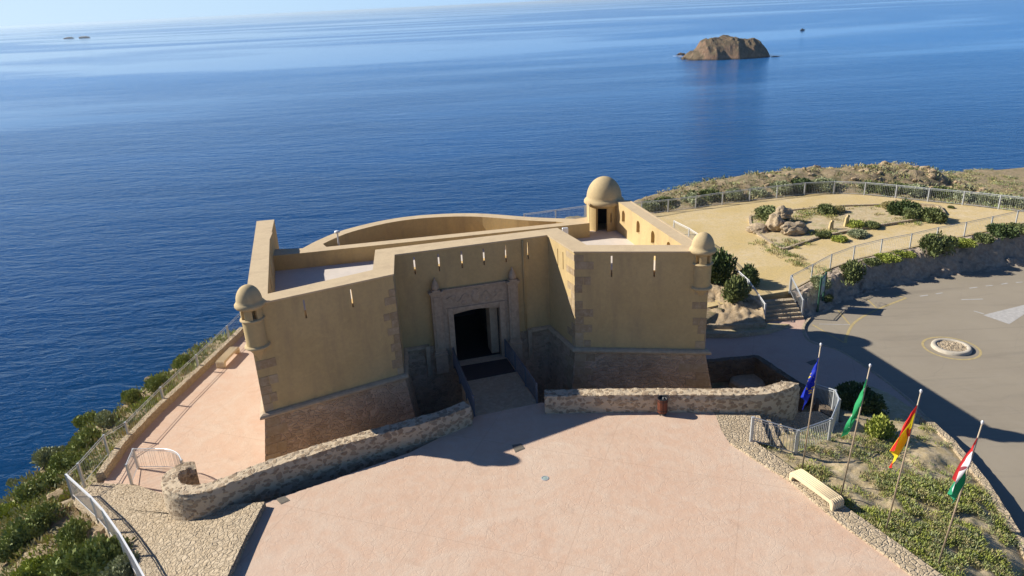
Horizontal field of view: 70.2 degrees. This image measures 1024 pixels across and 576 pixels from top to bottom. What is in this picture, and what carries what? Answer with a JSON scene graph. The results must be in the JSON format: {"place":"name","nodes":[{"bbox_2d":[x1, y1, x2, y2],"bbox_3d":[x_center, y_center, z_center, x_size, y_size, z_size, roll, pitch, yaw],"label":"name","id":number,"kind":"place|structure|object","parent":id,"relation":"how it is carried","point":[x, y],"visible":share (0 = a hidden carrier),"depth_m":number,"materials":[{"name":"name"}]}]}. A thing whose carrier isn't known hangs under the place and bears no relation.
{"place":"outdoors","nodes":[
{"label":"outdoors","id":0,"kind":"place"},
{"bbox_2d":[104,335,264,496],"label":"terrace","id":1,"kind":"structure","parent":0,"point":[210,423],"depth_m":35.91,"materials":[{"name":"pink concrete"}]},
{"bbox_2d":[125,448,183,484],"bbox_3d":[-15.359,7.707,31.925,3.931,2.024,1.583,4,22,17],"label":"railing","id":2,"kind":"object","parent":1,"relation":"on","point":[138,466],"visible":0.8,"depth_m":32.63,"materials":[{"name":"metal"}]},
{"bbox_2d":[96,327,243,482],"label":"terrace kerb","id":3,"kind":"structure","parent":1,"relation":"on","point":[122,446],"depth_m":37.72,"materials":[{"name":"stone"}]},
{"bbox_2d":[64,313,242,499],"bbox_3d":[-18.489,5.325,39.338,0.591,1.520,17.847,-1,21,5],"label":"railing","id":4,"kind":"object","parent":3,"relation":"on","point":[78,467],"visible":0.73,"depth_m":35.03,"materials":[{"name":"metal"}]},
{"bbox_2d":[216,347,239,367],"bbox_3d":[-16.811,4.072,43.119,0.540,0.446,2.094,-1,21,5],"label":"stone bench","id":5,"kind":"object","parent":1,"relation":"on","point":[227,354],"visible":1,"depth_m":42.72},
{"bbox_2d":[0,0,568,26],"label":"sky","id":6,"kind":"structure","parent":0,"point":[13,13],"materials":[{"name":"blue"}]},
{"bbox_2d":[0,0,1023,502],"bbox_3d":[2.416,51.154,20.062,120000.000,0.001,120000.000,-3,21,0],"label":"sea","id":7,"kind":"structure","parent":0,"point":[152,172],"depth_m":346.51,"materials":[{"name":"liquid"}]},
{"bbox_2d":[680,35,769,60],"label":"rock island","id":8,"kind":"object","parent":7,"relation":"in","point":[725,47],"visible":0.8,"depth_m":642.19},
{"bbox_2d":[0,163,1023,575],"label":"headland","id":9,"kind":"structure","parent":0,"point":[848,173],"depth_m":68.38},
{"bbox_2d":[0,502,21,524],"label":"bush","id":10,"kind":"object","parent":9,"relation":"on","point":[5,508],"visible":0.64,"depth_m":32.86,"materials":[{"name":"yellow plant"}]},
{"bbox_2d":[0,524,30,565],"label":"bush","id":11,"kind":"object","parent":9,"relation":"on","point":[8,548],"visible":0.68,"depth_m":29.07,"materials":[{"name":"green plant"}]},
{"bbox_2d":[8,554,52,575],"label":"bush","id":12,"kind":"object","parent":9,"relation":"on","point":[32,566],"visible":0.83,"depth_m":27.16,"materials":[{"name":"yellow plant"}]},
{"bbox_2d":[1,500,66,541],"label":"bush","id":13,"kind":"object","parent":9,"relation":"on","point":[35,522],"visible":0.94,"depth_m":29.77,"materials":[{"name":"green plant"}]},
{"bbox_2d":[10,469,66,506],"bbox_3d":[-21.940,9.259,34.084,1.910,1.129,2.478,9,24,28],"label":"bush","id":14,"kind":"object","parent":9,"relation":"on","point":[24,491],"visible":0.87,"depth_m":33.73,"materials":[{"name":"green plant"}]},
{"bbox_2d":[30,446,67,468],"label":"bush","id":15,"kind":"object","parent":9,"relation":"on","point":[41,457],"visible":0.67,"depth_m":36.71,"materials":[{"name":"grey plant"}]},
{"bbox_2d":[41,538,79,575],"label":"bush","id":16,"kind":"object","parent":9,"relation":"on","point":[55,566],"visible":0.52,"depth_m":26.79,"materials":[{"name":"green plant"}]},
{"bbox_2d":[46,449,86,472],"bbox_3d":[-21.760,8.513,35.679,2.154,1.059,1.665,-3,21,-2],"label":"bush","id":17,"kind":"object","parent":9,"relation":"on","point":[62,460],"visible":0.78,"depth_m":35.52,"materials":[{"name":"green plant"}]},
{"bbox_2d":[53,517,91,548],"bbox_3d":[-17.016,9.600,28.323,1.448,1.095,1.497,4,22,17],"label":"bush","id":18,"kind":"object","parent":9,"relation":"on","point":[72,529],"visible":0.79,"depth_m":28.16,"materials":[{"name":"green plant"}]},
{"bbox_2d":[64,426,102,451],"bbox_3d":[-22.244,7.893,37.623,1.644,1.059,2.155,-5,21,-5],"label":"bush","id":19,"kind":"object","parent":9,"relation":"on","point":[76,441],"visible":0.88,"depth_m":37.45,"materials":[{"name":"green plant"}]},
{"bbox_2d":[71,410,97,430],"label":"bush","id":20,"kind":"object","parent":9,"relation":"on","point":[80,422],"visible":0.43,"depth_m":41.67,"materials":[{"name":"green plant"}]},
{"bbox_2d":[61,531,134,575],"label":"bush","id":21,"kind":"object","parent":9,"relation":"on","point":[90,557],"visible":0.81,"depth_m":26.04,"materials":[{"name":"green plant"}]},
{"bbox_2d":[94,409,120,428],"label":"bush","id":22,"kind":"object","parent":9,"relation":"on","point":[104,416],"visible":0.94,"depth_m":38.94,"materials":[{"name":"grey plant"}]},
{"bbox_2d":[0,329,235,575],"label":"slope scrub","id":23,"kind":"object","parent":9,"relation":"on","point":[119,412],"visible":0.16,"depth_m":35.56,"materials":[{"name":"green plant"}]},
{"bbox_2d":[97,551,140,575],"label":"bush","id":24,"kind":"object","parent":9,"relation":"on","point":[120,565],"visible":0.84,"depth_m":25.50,"materials":[{"name":"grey plant"}]},
{"bbox_2d":[120,388,141,403],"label":"bush","id":25,"kind":"object","parent":9,"relation":"on","point":[131,395],"visible":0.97,"depth_m":41.90,"materials":[{"name":"green plant"}]},
{"bbox_2d":[144,374,171,392],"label":"bush","id":26,"kind":"object","parent":9,"relation":"on","point":[154,383],"visible":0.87,"depth_m":42.45,"materials":[{"name":"green plant"}]},
{"bbox_2d":[73,483,265,575],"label":"stone ramp","id":27,"kind":"structure","parent":9,"relation":"on","point":[165,544],"depth_m":26.49,"materials":[{"name":"stone"}]},
{"bbox_2d":[65,473,144,575],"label":"railing","id":28,"kind":"object","parent":27,"relation":"on","point":[108,526],"visible":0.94,"depth_m":27.71,"materials":[{"name":"metal"}]},
{"bbox_2d":[171,354,191,370],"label":"bush","id":29,"kind":"object","parent":9,"relation":"on","point":[179,359],"visible":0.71,"depth_m":44.66,"materials":[{"name":"green plant"}]},
{"bbox_2d":[234,176,716,460],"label":"fortress","id":30,"kind":"structure","parent":9,"relation":"on","point":[365,327],"depth_m":35.58,"materials":[{"name":"paint"}]},
{"bbox_2d":[455,358,535,420],"bbox_3d":[-0.945,5.919,35.728,2.991,3.008,5.651,-8,22,-14],"label":"footbridge","id":31,"kind":"object","parent":9,"relation":"on","point":[496,385],"visible":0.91,"depth_m":34.85,"materials":[{"name":"stone"}]},
{"bbox_2d":[452,347,475,417],"bbox_3d":[-2.346,4.420,34.754,0.125,1.470,5.738,-7,22,-12],"label":"railing","id":32,"kind":"object","parent":31,"relation":"on","point":[464,382],"visible":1,"depth_m":34.27,"materials":[{"name":"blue metal"}]},
{"bbox_2d":[504,339,537,403],"bbox_3d":[0.395,4.001,35.494,0.128,1.470,5.614,-8,22,-14],"label":"railing","id":33,"kind":"object","parent":31,"relation":"on","point":[533,388],"visible":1,"depth_m":35.14,"materials":[{"name":"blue metal"}]},
{"bbox_2d":[698,188,724,202],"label":"bush","id":34,"kind":"object","parent":9,"relation":"on","point":[710,191],"visible":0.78,"depth_m":67.84,"materials":[{"name":"green plant"}]},
{"bbox_2d":[707,280,764,323],"bbox_3d":[13.353,0.337,47.672,4.401,0.983,7.833,-3,21,0],"label":"rocky mound","id":35,"kind":"object","parent":9,"relation":"on","point":[745,311],"visible":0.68,"depth_m":45.38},
{"bbox_2d":[711,247,738,285],"bbox_3d":[13.716,-1.424,48.961,2.633,2.877,2.443,-7,22,-10],"label":"bush","id":36,"kind":"object","parent":35,"relation":"on","point":[723,266],"visible":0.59,"depth_m":48.30,"materials":[{"name":"green plant"}]},
{"bbox_2d":[720,274,751,302],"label":"bush","id":37,"kind":"object","parent":35,"relation":"on","point":[735,290],"visible":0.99,"depth_m":45.77,"materials":[{"name":"green plant"}]},
{"bbox_2d":[769,180,793,194],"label":"bush","id":38,"kind":"object","parent":9,"relation":"on","point":[785,186],"visible":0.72,"depth_m":67.57,"materials":[{"name":"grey plant"}]},
{"bbox_2d":[790,177,814,192],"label":"bush","id":39,"kind":"object","parent":9,"relation":"on","point":[803,180],"visible":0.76,"depth_m":67.72,"materials":[{"name":"green plant"}]},
{"bbox_2d":[811,176,839,191],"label":"bush","id":40,"kind":"object","parent":9,"relation":"on","point":[822,181],"visible":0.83,"depth_m":67.33,"materials":[{"name":"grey plant"}]},
{"bbox_2d":[644,160,1023,212],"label":"knoll scrub","id":41,"kind":"object","parent":9,"relation":"on","point":[952,177],"visible":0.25,"depth_m":69.97,"materials":[{"name":"green plant"}]},
{"bbox_2d":[653,194,1023,307],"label":"promenade","id":42,"kind":"structure","parent":9,"relation":"on","point":[724,225],"depth_m":55.78,"materials":[{"name":"sand"}]},
{"bbox_2d":[673,220,765,314],"bbox_3d":[14.636,-1.720,52.410,0.675,2.080,16.108,-5,22,-6],"label":"railing","id":43,"kind":"object","parent":42,"relation":"on","point":[737,270],"visible":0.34,"depth_m":47.57,"materials":[{"name":"metal"}]},
{"bbox_2d":[740,263,759,286],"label":"bush","id":44,"kind":"object","parent":42,"relation":"on","point":[749,272],"visible":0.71,"depth_m":47.75,"materials":[{"name":"green plant"}]},
{"bbox_2d":[788,275,803,315],"bbox_3d":[17.994,0.546,46.095,0.096,2.177,1.999,-4,21,-4],"label":"railing","id":45,"kind":"object","parent":42,"relation":"on","point":[800,295],"visible":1,"depth_m":46.02,"materials":[{"name":"metal"}]},
{"bbox_2d":[584,181,1023,217],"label":"railing","id":46,"kind":"object","parent":42,"relation":"on","point":[804,187],"visible":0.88,"depth_m":65.31,"materials":[{"name":"metal"}]},
{"bbox_2d":[748,204,922,285],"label":"bed weeds","id":47,"kind":"object","parent":42,"relation":"on","point":[809,213],"visible":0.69,"depth_m":56.60,"materials":[{"name":"green plant"}]},
{"bbox_2d":[749,203,945,249],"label":"bed kerb","id":48,"kind":"structure","parent":42,"relation":"on","point":[836,233],"depth_m":57.14,"materials":[{"name":"stone"}]},
{"bbox_2d":[791,210,1023,287],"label":"railing","id":49,"kind":"object","parent":42,"relation":"on","point":[937,229],"visible":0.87,"depth_m":51.54,"materials":[{"name":"metal"}]},
{"bbox_2d":[751,206,935,249],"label":"bed soil","id":50,"kind":"structure","parent":9,"relation":"on","point":[862,213],"depth_m":59.07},
{"bbox_2d":[746,222,768,233],"bbox_3d":[19.844,-4.848,58.384,2.065,0.681,1.667,-3,21,0],"label":"boulder","id":51,"kind":"object","parent":50,"relation":"on","point":[758,227],"visible":0.98,"depth_m":58.10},
{"bbox_2d":[754,205,788,222],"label":"bush","id":52,"kind":"object","parent":50,"relation":"on","point":[764,211],"visible":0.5,"depth_m":61.46,"materials":[{"name":"green plant"}]},
{"bbox_2d":[765,213,786,230],"bbox_3d":[21.028,-5.298,58.053,1.611,1.326,1.458,-17,25,-32],"label":"boulder","id":53,"kind":"object","parent":50,"relation":"on","point":[774,222],"visible":0.84,"depth_m":57.73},
{"bbox_2d":[774,205,792,218],"bbox_3d":[22.043,-6.292,59.523,1.770,0.928,1.440,-14,24,-26],"label":"boulder","id":54,"kind":"object","parent":53,"relation":"on","point":[783,211],"visible":0.83,"depth_m":59.16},
{"bbox_2d":[780,221,808,235],"bbox_3d":[22.221,-4.785,57.097,2.610,0.941,1.583,-3,21,0],"label":"boulder","id":55,"kind":"object","parent":50,"relation":"on","point":[789,228],"visible":0.99,"depth_m":56.61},
{"bbox_2d":[817,203,837,214],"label":"bush","id":56,"kind":"object","parent":50,"relation":"on","point":[826,208],"visible":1,"depth_m":60.88,"materials":[{"name":"green plant"}]},
{"bbox_2d":[885,198,922,215],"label":"bush","id":57,"kind":"object","parent":50,"relation":"on","point":[896,207],"visible":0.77,"depth_m":58.80,"materials":[{"name":"green plant"}]},
{"bbox_2d":[902,206,926,220],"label":"bush","id":58,"kind":"object","parent":50,"relation":"on","point":[915,213],"visible":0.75,"depth_m":57.49,"materials":[{"name":"green plant"}]},
{"bbox_2d":[754,161,986,192],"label":"knoll rocks","id":59,"kind":"object","parent":9,"relation":"on","point":[932,172],"visible":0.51,"depth_m":69.14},
{"bbox_2d":[857,180,888,192],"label":"bush","id":60,"kind":"object","parent":9,"relation":"on","point":[873,187],"visible":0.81,"depth_m":66.11,"materials":[{"name":"green plant"}]},
{"bbox_2d":[826,380,921,424],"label":"shaded verge","id":61,"kind":"structure","parent":9,"relation":"on","point":[899,409],"depth_m":34.43,"materials":[{"name":"soil"}]},
{"bbox_2d":[832,380,873,415],"bbox_3d":[16.185,5.220,34.422,1.979,1.514,2.279,4,22,16],"label":"bush","id":62,"kind":"object","parent":61,"relation":"on","point":[848,394],"visible":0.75,"depth_m":34.17,"materials":[{"name":"green plant"}]},
{"bbox_2d":[853,391,889,415],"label":"bush","id":63,"kind":"object","parent":61,"relation":"on","point":[878,405],"visible":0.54,"depth_m":33.72,"materials":[{"name":"green plant"}]},
{"bbox_2d":[792,231,1023,320],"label":"rock bank","id":64,"kind":"object","parent":9,"relation":"on","point":[1000,254],"visible":0.7,"depth_m":51.03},
{"bbox_2d":[816,272,826,311],"bbox_3d":[19.776,0.299,46.478,0.140,2.400,1.290,13,26,34],"label":"information board","id":65,"kind":"object","parent":64,"relation":"on","point":[822,285],"visible":0.91,"depth_m":46.26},
{"bbox_2d":[810,274,832,290],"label":"bush","id":66,"kind":"object","parent":64,"relation":"on","point":[815,280],"visible":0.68,"depth_m":47.30,"materials":[{"name":"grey plant"}]},
{"bbox_2d":[839,259,866,285],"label":"bush","id":67,"kind":"object","parent":64,"relation":"on","point":[853,272],"visible":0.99,"depth_m":48.58,"materials":[{"name":"green plant"}]},
{"bbox_2d":[874,252,902,263],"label":"bush","id":68,"kind":"object","parent":64,"relation":"on","point":[887,257],"visible":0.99,"depth_m":50.43,"materials":[{"name":"green plant"}]},
{"bbox_2d":[917,230,958,257],"bbox_3d":[30.214,-3.121,51.415,2.709,1.916,1.895,-3,21,0],"label":"bush","id":69,"kind":"object","parent":64,"relation":"on","point":[933,244],"visible":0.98,"depth_m":51.20,"materials":[{"name":"green plant"}]},
{"bbox_2d":[954,237,977,248],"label":"bush","id":70,"kind":"object","parent":64,"relation":"on","point":[966,242],"visible":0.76,"depth_m":51.77,"materials":[{"name":"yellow plant"}]},
{"bbox_2d":[972,232,995,243],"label":"bush","id":71,"kind":"object","parent":64,"relation":"on","point":[986,238],"visible":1,"depth_m":52.45,"materials":[{"name":"green plant"}]},
{"bbox_2d":[985,223,1021,239],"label":"bush","id":72,"kind":"object","parent":64,"relation":"on","point":[999,230],"visible":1,"depth_m":52.83,"materials":[{"name":"green plant"}]},
{"bbox_2d":[902,183,931,197],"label":"bush","id":73,"kind":"object","parent":9,"relation":"on","point":[914,191],"visible":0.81,"depth_m":64.54,"materials":[{"name":"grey plant"}]},
{"bbox_2d":[922,206,948,223],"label":"bush","id":74,"kind":"object","parent":9,"relation":"on","point":[934,215],"visible":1,"depth_m":56.59,"materials":[{"name":"green plant"}]},
{"bbox_2d":[926,185,961,198],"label":"bush","id":75,"kind":"object","parent":9,"relation":"on","point":[935,191],"visible":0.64,"depth_m":64.04,"materials":[{"name":"green plant"}]},
{"bbox_2d":[973,191,999,204],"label":"bush","id":76,"kind":"object","parent":9,"relation":"on","point":[987,198],"visible":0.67,"depth_m":62.13,"materials":[{"name":"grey plant"}]},
{"bbox_2d":[991,194,1023,207],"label":"bush","id":77,"kind":"object","parent":9,"relation":"on","point":[1011,200],"visible":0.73,"depth_m":61.40,"materials":[{"name":"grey plant"}]},
{"bbox_2d":[233,403,909,575],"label":"plaza","id":78,"kind":"structure","parent":0,"point":[657,494],"depth_m":25.99,"materials":[{"name":"pink concrete"}]},
{"bbox_2d":[161,401,472,520],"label":"stone wall","id":79,"kind":"structure","parent":78,"relation":"on","point":[187,495],"depth_m":28.78,"materials":[{"name":"stone"}]},
{"bbox_2d":[657,396,667,415],"bbox_3d":[6.539,5.129,31.644,0.450,0.800,0.450,-3,21,0],"label":"litter bin","id":80,"kind":"object","parent":78,"relation":"on","point":[662,405],"visible":1,"depth_m":31.49,"materials":[{"name":"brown wood"}]},
{"bbox_2d":[544,380,799,420],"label":"stone wall","id":81,"kind":"structure","parent":78,"relation":"on","point":[780,399],"depth_m":31.83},
{"bbox_2d":[715,413,754,442],"bbox_3d":[9.450,5.840,30.565,1.436,0.004,2.410,-3,21,0],"label":"stone patch","id":82,"kind":"object","parent":78,"relation":"on","point":[734,427],"visible":0.94,"depth_m":30.63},
{"bbox_2d":[747,412,800,447],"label":"stone stairs","id":83,"kind":"structure","parent":78,"relation":"on","point":[786,422],"depth_m":30.84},
{"bbox_2d":[749,384,840,453],"bbox_3d":[12.917,5.698,31.579,2.290,3.129,7.540,15,28,38],"label":"railing","id":84,"kind":"object","parent":83,"relation":"on","point":[833,419],"visible":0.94,"depth_m":29.70,"materials":[{"name":"metal"}]},
{"bbox_2d":[789,469,843,510],"bbox_3d":[10.941,7.237,26.225,0.540,0.446,2.094,-12,23,-22],"label":"stone bench","id":85,"kind":"object","parent":78,"relation":"on","point":[833,499],"visible":1,"depth_m":25.96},
{"bbox_2d":[730,442,942,575],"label":"plaza edging","id":86,"kind":"object","parent":78,"relation":"on","point":[893,551],"visible":0.94,"depth_m":24.68,"materials":[{"name":"stone"}]},
{"bbox_2d":[705,319,922,421],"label":"pavement","id":87,"kind":"structure","parent":0,"point":[791,351],"depth_m":40.81,"materials":[{"name":"asphalt"}]},
{"bbox_2d":[706,321,765,328],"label":"retaining wall","id":88,"kind":"structure","parent":87,"relation":"on","point":[760,324],"depth_m":43.90,"materials":[{"name":"stone"}]},
{"bbox_2d":[729,374,764,387],"bbox_3d":[13.056,5.242,40.372,1.885,0.450,1.885,-11,23,-21],"label":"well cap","id":89,"kind":"object","parent":87,"relation":"on","point":[747,381],"visible":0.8,"depth_m":40.10,"materials":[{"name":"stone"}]},
{"bbox_2d":[706,323,789,332],"bbox_3d":[14.052,2.547,44.038,5.650,0.300,1.344,-3,21,0],"label":"tier step","id":90,"kind":"object","parent":87,"relation":"on","point":[772,325],"visible":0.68,"depth_m":43.85,"materials":[{"name":"stone"}]},
{"bbox_2d":[706,325,790,337],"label":"retaining wall","id":91,"kind":"structure","parent":87,"relation":"on","point":[739,334],"depth_m":43.31,"materials":[{"name":"stone"}]},
{"bbox_2d":[706,355,810,411],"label":"moat wall","id":92,"kind":"structure","parent":87,"relation":"on","point":[724,369],"depth_m":40.46,"materials":[{"name":"stone"}]},
{"bbox_2d":[757,298,803,321],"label":"stone stairs","id":93,"kind":"structure","parent":87,"relation":"on","point":[784,309],"depth_m":45.52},
{"bbox_2d":[810,388,839,422],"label":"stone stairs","id":94,"kind":"structure","parent":87,"relation":"on","point":[823,407],"depth_m":34.26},
{"bbox_2d":[764,420,1023,575],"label":"garden soil","id":95,"kind":"structure","parent":0,"point":[939,456],"depth_m":28.82,"materials":[{"name":"soil"}]},
{"bbox_2d":[801,343,821,468],"bbox_3d":[11.045,4.538,26.894,0.215,5.571,0.090,-3,21,0],"label":"flagpole","id":96,"kind":"object","parent":95,"relation":"on","point":[811,409],"visible":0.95,"depth_m":26.88,"materials":[{"name":"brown metal"}]},
{"bbox_2d":[801,357,818,409],"bbox_3d":[10.741,3.433,26.328,0.650,1.997,0.269,-11,23,-20],"label":"flag","id":97,"kind":"object","parent":96,"relation":"attached to","point":[807,391],"visible":1,"depth_m":26.37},
{"bbox_2d":[794,411,839,431],"bbox_3d":[13.140,6.699,31.590,1.966,0.800,4.103,6,23,20],"label":"stair landing","id":98,"kind":"object","parent":95,"relation":"on","point":[801,419],"visible":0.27,"depth_m":32.53,"materials":[{"name":"stone"}]},
{"bbox_2d":[840,364,871,495],"bbox_3d":[11.939,5.112,25.364,0.435,5.542,0.090,-3,21,0],"label":"flagpole","id":99,"kind":"object","parent":95,"relation":"on","point":[870,365],"visible":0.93,"depth_m":25.37,"materials":[{"name":"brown metal"}]},
{"bbox_2d":[841,379,866,436],"bbox_3d":[11.620,4.076,24.787,0.876,2.085,0.269,-8,22,-13],"label":"flag","id":100,"kind":"object","parent":99,"relation":"attached to","point":[850,422],"visible":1,"depth_m":24.83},
{"bbox_2d":[864,412,897,439],"bbox_3d":[15.946,6.032,31.603,1.422,1.300,1.374,-8,22,-14],"label":"bush","id":101,"kind":"object","parent":95,"relation":"on","point":[880,426],"visible":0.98,"depth_m":31.22,"materials":[{"name":"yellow plant"}]},
{"bbox_2d":[760,418,1022,575],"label":"garden weeds","id":102,"kind":"object","parent":95,"relation":"on","point":[923,546],"visible":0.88,"depth_m":26.31,"materials":[{"name":"green plant"}]},
{"bbox_2d":[885,389,922,529],"bbox_3d":[12.708,5.734,23.686,0.415,5.542,0.090,-3,21,0],"label":"flagpole","id":103,"kind":"object","parent":95,"relation":"on","point":[920,390],"visible":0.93,"depth_m":23.66,"materials":[{"name":"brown metal"}]},
{"bbox_2d":[889,406,916,467],"bbox_3d":[12.423,4.779,23.136,0.809,2.260,0.257,-9,22,-15],"label":"flag","id":104,"kind":"object","parent":103,"relation":"attached to","point":[898,446],"visible":1,"depth_m":23.14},
{"bbox_2d":[937,420,983,564],"bbox_3d":[13.606,6.368,22.155,0.495,5.402,0.090,-3,21,0],"label":"flagpole","id":105,"kind":"object","parent":95,"relation":"on","point":[953,515],"visible":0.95,"depth_m":22.27,"materials":[{"name":"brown metal"}]},
{"bbox_2d":[947,439,976,502],"bbox_3d":[13.374,5.441,21.644,0.756,2.206,0.275,-9,22,-16],"label":"flag","id":106,"kind":"object","parent":105,"relation":"hanging from","point":[959,477],"visible":1,"depth_m":21.68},
{"bbox_2d":[805,266,1023,536],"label":"road","id":107,"kind":"structure","parent":0,"point":[960,401],"depth_m":40.49,"materials":[{"name":"asphalt"}]},
{"bbox_2d":[802,317,925,415],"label":"kerb","id":108,"kind":"structure","parent":107,"relation":"on","point":[805,323],"depth_m":39.46,"materials":[{"name":"concrete"}]},
{"bbox_2d":[921,337,981,359],"bbox_3d":[24.748,3.378,41.032,2.970,0.001,2.970,-3,21,0],"label":"yellow ring marking","id":109,"kind":"object","parent":107,"relation":"on","point":[925,348],"visible":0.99,"depth_m":40.94,"materials":[{"name":"paint"}]},
{"bbox_2d":[931,338,971,355],"bbox_3d":[24.745,3.312,41.007,2.040,0.190,2.040,-3,21,0],"label":"roundabout","id":110,"kind":"object","parent":107,"relation":"on","point":[951,347],"visible":1,"depth_m":40.87,"materials":[{"name":"concrete"}]},
{"bbox_2d":[918,416,1023,558],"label":"garden kerb","id":111,"kind":"structure","parent":107,"relation":"on","point":[974,470],"depth_m":29.10,"materials":[{"name":"stone"}]},
{"bbox_2d":[984,305,1023,323],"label":"white triangle marking","id":112,"kind":"object","parent":107,"relation":"on","point":[1009,315],"visible":1,"depth_m":44.80,"materials":[{"name":"paint"}]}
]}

